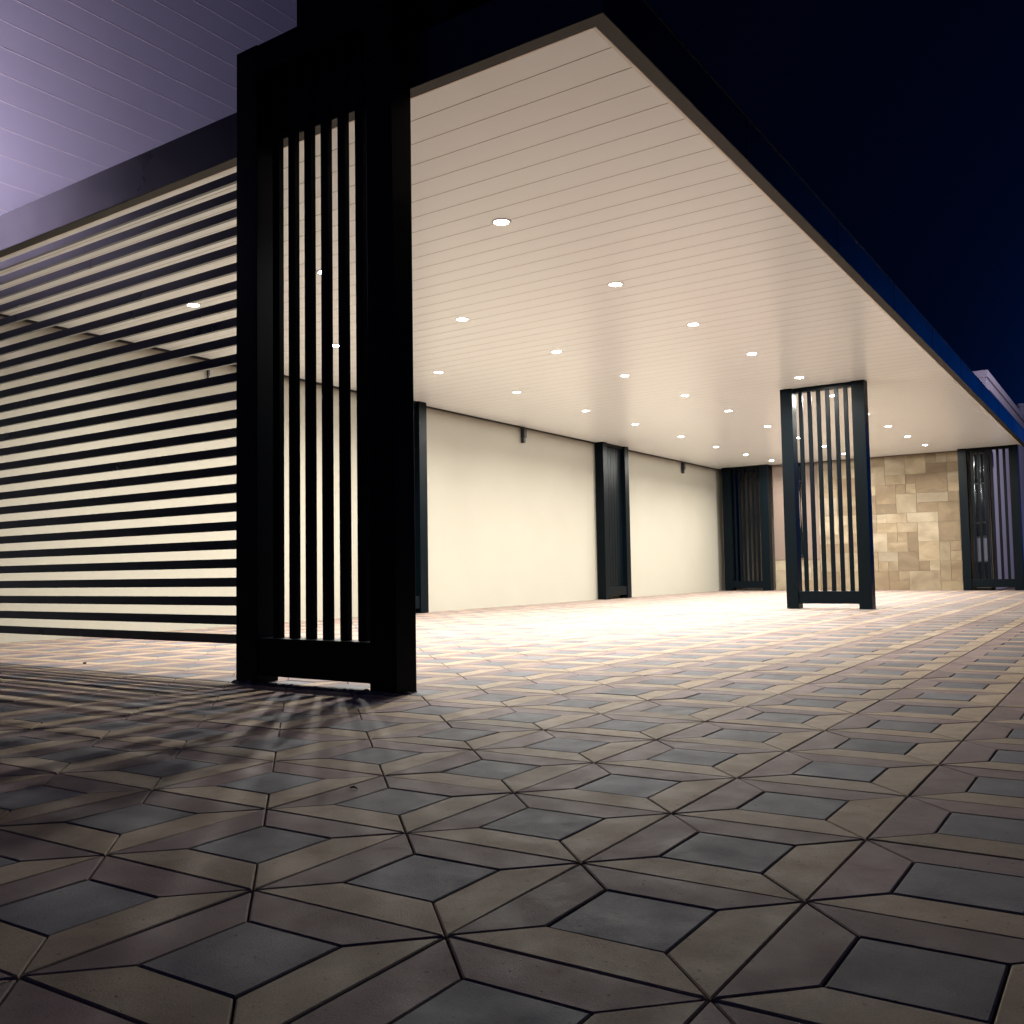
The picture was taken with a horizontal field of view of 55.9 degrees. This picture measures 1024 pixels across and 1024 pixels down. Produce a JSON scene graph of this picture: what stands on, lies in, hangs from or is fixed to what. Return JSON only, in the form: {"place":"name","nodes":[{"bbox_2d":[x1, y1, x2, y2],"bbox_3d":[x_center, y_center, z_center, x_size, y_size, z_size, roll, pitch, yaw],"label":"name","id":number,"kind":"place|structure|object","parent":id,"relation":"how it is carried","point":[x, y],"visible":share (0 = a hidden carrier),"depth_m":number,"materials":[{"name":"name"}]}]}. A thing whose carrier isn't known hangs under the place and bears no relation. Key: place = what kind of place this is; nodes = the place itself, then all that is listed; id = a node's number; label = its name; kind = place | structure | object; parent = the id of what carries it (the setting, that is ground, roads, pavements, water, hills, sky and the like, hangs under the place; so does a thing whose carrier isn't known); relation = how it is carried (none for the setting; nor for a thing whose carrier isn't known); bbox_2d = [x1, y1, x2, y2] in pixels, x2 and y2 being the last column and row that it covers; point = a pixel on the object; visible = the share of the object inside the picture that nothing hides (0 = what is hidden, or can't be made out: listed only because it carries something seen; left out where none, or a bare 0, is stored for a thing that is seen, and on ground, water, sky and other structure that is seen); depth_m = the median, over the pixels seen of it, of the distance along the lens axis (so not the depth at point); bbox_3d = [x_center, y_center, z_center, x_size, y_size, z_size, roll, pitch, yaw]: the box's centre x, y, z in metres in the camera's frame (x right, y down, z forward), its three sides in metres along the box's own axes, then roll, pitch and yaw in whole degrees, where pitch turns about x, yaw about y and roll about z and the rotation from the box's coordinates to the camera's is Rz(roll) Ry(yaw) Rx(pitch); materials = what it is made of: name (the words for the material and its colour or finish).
{"place":"outdoors","nodes":[
{"label":"outdoors","id":0,"kind":"place"},
{"bbox_2d":[0,569,1023,1023],"bbox_3d":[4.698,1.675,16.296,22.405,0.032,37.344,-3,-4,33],"label":"paving","id":1,"kind":"structure","parent":0,"point":[742,807],"depth_m":2.87,"materials":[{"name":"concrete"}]},
{"bbox_2d":[0,172,236,643],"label":"slat screen","id":2,"kind":"object","parent":1,"relation":"on","point":[200,243],"visible":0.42,"depth_m":7.93,"materials":[{"name":"metal"}]},
{"bbox_2d":[231,680,416,696],"bbox_3d":[-1.288,1.159,6.352,1.574,0.064,0.243,-3,-4,33],"label":"mortar bed","id":3,"kind":"object","parent":1,"relation":"on","point":[345,690],"visible":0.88,"depth_m":6.23,"materials":[{"name":"grey concrete"}]},
{"bbox_2d":[236,0,416,693],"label":"pillar","id":4,"kind":"structure","parent":1,"relation":"on","point":[379,654],"depth_m":6.45,"materials":[{"name":"metal"}]},
{"bbox_2d":[0,0,737,642],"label":"building","id":5,"kind":"structure","parent":1,"relation":"on","point":[88,88],"depth_m":13.96,"materials":[{"name":"beige paint"}]},
{"bbox_2d":[0,0,1023,468],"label":"canopy","id":6,"kind":"object","parent":5,"relation":"attached to","point":[590,148],"visible":0.82,"depth_m":9.78,"materials":[{"name":"beige"}]},
{"bbox_2d":[186,303,200,306],"bbox_3d":[-3.714,-2.413,11.249,0.182,0.013,0.182,-3,-4,33],"label":"downlight","id":7,"kind":"object","parent":6,"relation":"attached to","point":[194,305],"visible":0.77,"depth_m":11.26,"materials":[{"name":"white"}]},
{"bbox_2d":[455,317,468,320],"bbox_3d":[-0.623,-2.413,12.088,0.182,0.013,0.182,-3,-4,33],"label":"downlight","id":8,"kind":"object","parent":6,"relation":"attached to","point":[461,319],"visible":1,"depth_m":12.08,"materials":[{"name":"white"}]},
{"bbox_2d":[491,218,510,225],"bbox_3d":[-0.096,-2.625,8.738,0.182,0.013,0.182,-3,-4,33],"label":"downlight","id":9,"kind":"object","parent":6,"relation":"attached to","point":[501,221],"visible":1,"depth_m":8.73,"materials":[{"name":"white"}]},
{"bbox_2d":[550,350,561,352],"bbox_3d":[0.640,-2.319,13.979,0.182,0.013,0.182,-3,-4,33],"label":"downlight","id":10,"kind":"object","parent":6,"relation":"attached to","point":[556,351],"visible":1,"depth_m":13.94,"materials":[{"name":"white"}]},
{"bbox_2d":[607,282,623,286],"bbox_3d":[1.151,-2.526,10.715,0.182,0.013,0.182,-3,-4,33],"label":"downlight","id":11,"kind":"object","parent":6,"relation":"attached to","point":[615,284],"visible":1,"depth_m":10.70,"materials":[{"name":"white"}]},
{"bbox_2d":[686,322,699,325],"bbox_3d":[2.354,-2.436,12.528,0.182,0.013,0.182,-3,-4,33],"label":"downlight","id":12,"kind":"object","parent":6,"relation":"attached to","point":[693,324],"visible":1,"depth_m":12.52,"materials":[{"name":"white"}]},
{"bbox_2d":[746,352,757,354],"bbox_3d":[3.557,-2.347,14.313,0.182,0.013,0.182,-3,-4,33],"label":"downlight","id":13,"kind":"object","parent":6,"relation":"attached to","point":[752,353],"visible":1,"depth_m":14.28,"materials":[{"name":"white"}]},
{"bbox_2d":[521,428,526,442],"bbox_3d":[0.260,-1.680,21.158,0.091,0.329,0.105,-3,-4,33],"label":"wall bracket","id":14,"kind":"object","parent":5,"relation":"attached to","point":[523,434],"depth_m":21.13,"materials":[{"name":"black metal"}]},
{"bbox_2d":[681,462,685,472],"bbox_3d":[5.077,-1.309,28.582,0.091,0.329,0.105,-3,-4,33],"label":"wall bracket","id":15,"kind":"object","parent":5,"relation":"attached to","point":[683,467],"depth_m":28.55,"materials":[{"name":"black metal"}]},
{"bbox_2d":[414,401,428,612],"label":"pillar","id":16,"kind":"structure","parent":1,"relation":"on","point":[421,508],"depth_m":17.78,"materials":[{"name":"metal"}]},
{"bbox_2d":[595,442,631,599],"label":"pillar","id":17,"kind":"structure","parent":1,"relation":"on","point":[613,519],"depth_m":24.39,"materials":[{"name":"metal"}]},
{"bbox_2d":[721,464,773,590],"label":"pillar","id":18,"kind":"structure","parent":1,"relation":"on","point":[733,582],"depth_m":30.23,"materials":[{"name":"metal"}]},
{"bbox_2d":[780,380,875,608],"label":"pillar","id":19,"kind":"structure","parent":1,"relation":"on","point":[863,597],"depth_m":16.78,"materials":[{"name":"metal"}]},
{"bbox_2d":[957,444,1023,589],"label":"pillar","id":20,"kind":"structure","parent":1,"relation":"on","point":[970,582],"depth_m":26.19,"materials":[{"name":"metal"}]},
{"bbox_2d":[646,0,1023,568],"label":"sky","id":21,"kind":"structure","parent":0,"point":[905,118],"materials":[{"name":"blue"}]},
{"bbox_2d":[721,370,1023,590],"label":"stone building","id":22,"kind":"structure","parent":0,"point":[916,522],"depth_m":27.91,"materials":[{"name":"stone"}]},
{"bbox_2d":[798,463,803,557],"bbox_3d":[8.816,-0.054,29.483,0.165,2.887,0.152,-3,-4,33],"label":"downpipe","id":23,"kind":"object","parent":22,"relation":"attached to","point":[799,474],"visible":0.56,"depth_m":29.47,"materials":[{"name":"metal"}]},
{"bbox_2d":[969,451,992,589],"bbox_3d":[12.931,0.237,26.632,0.451,3.829,0.045,-3,-4,35],"label":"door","id":24,"kind":"structure","parent":22,"relation":"in","point":[980,452],"depth_m":26.62,"materials":[{"name":"black metal"}]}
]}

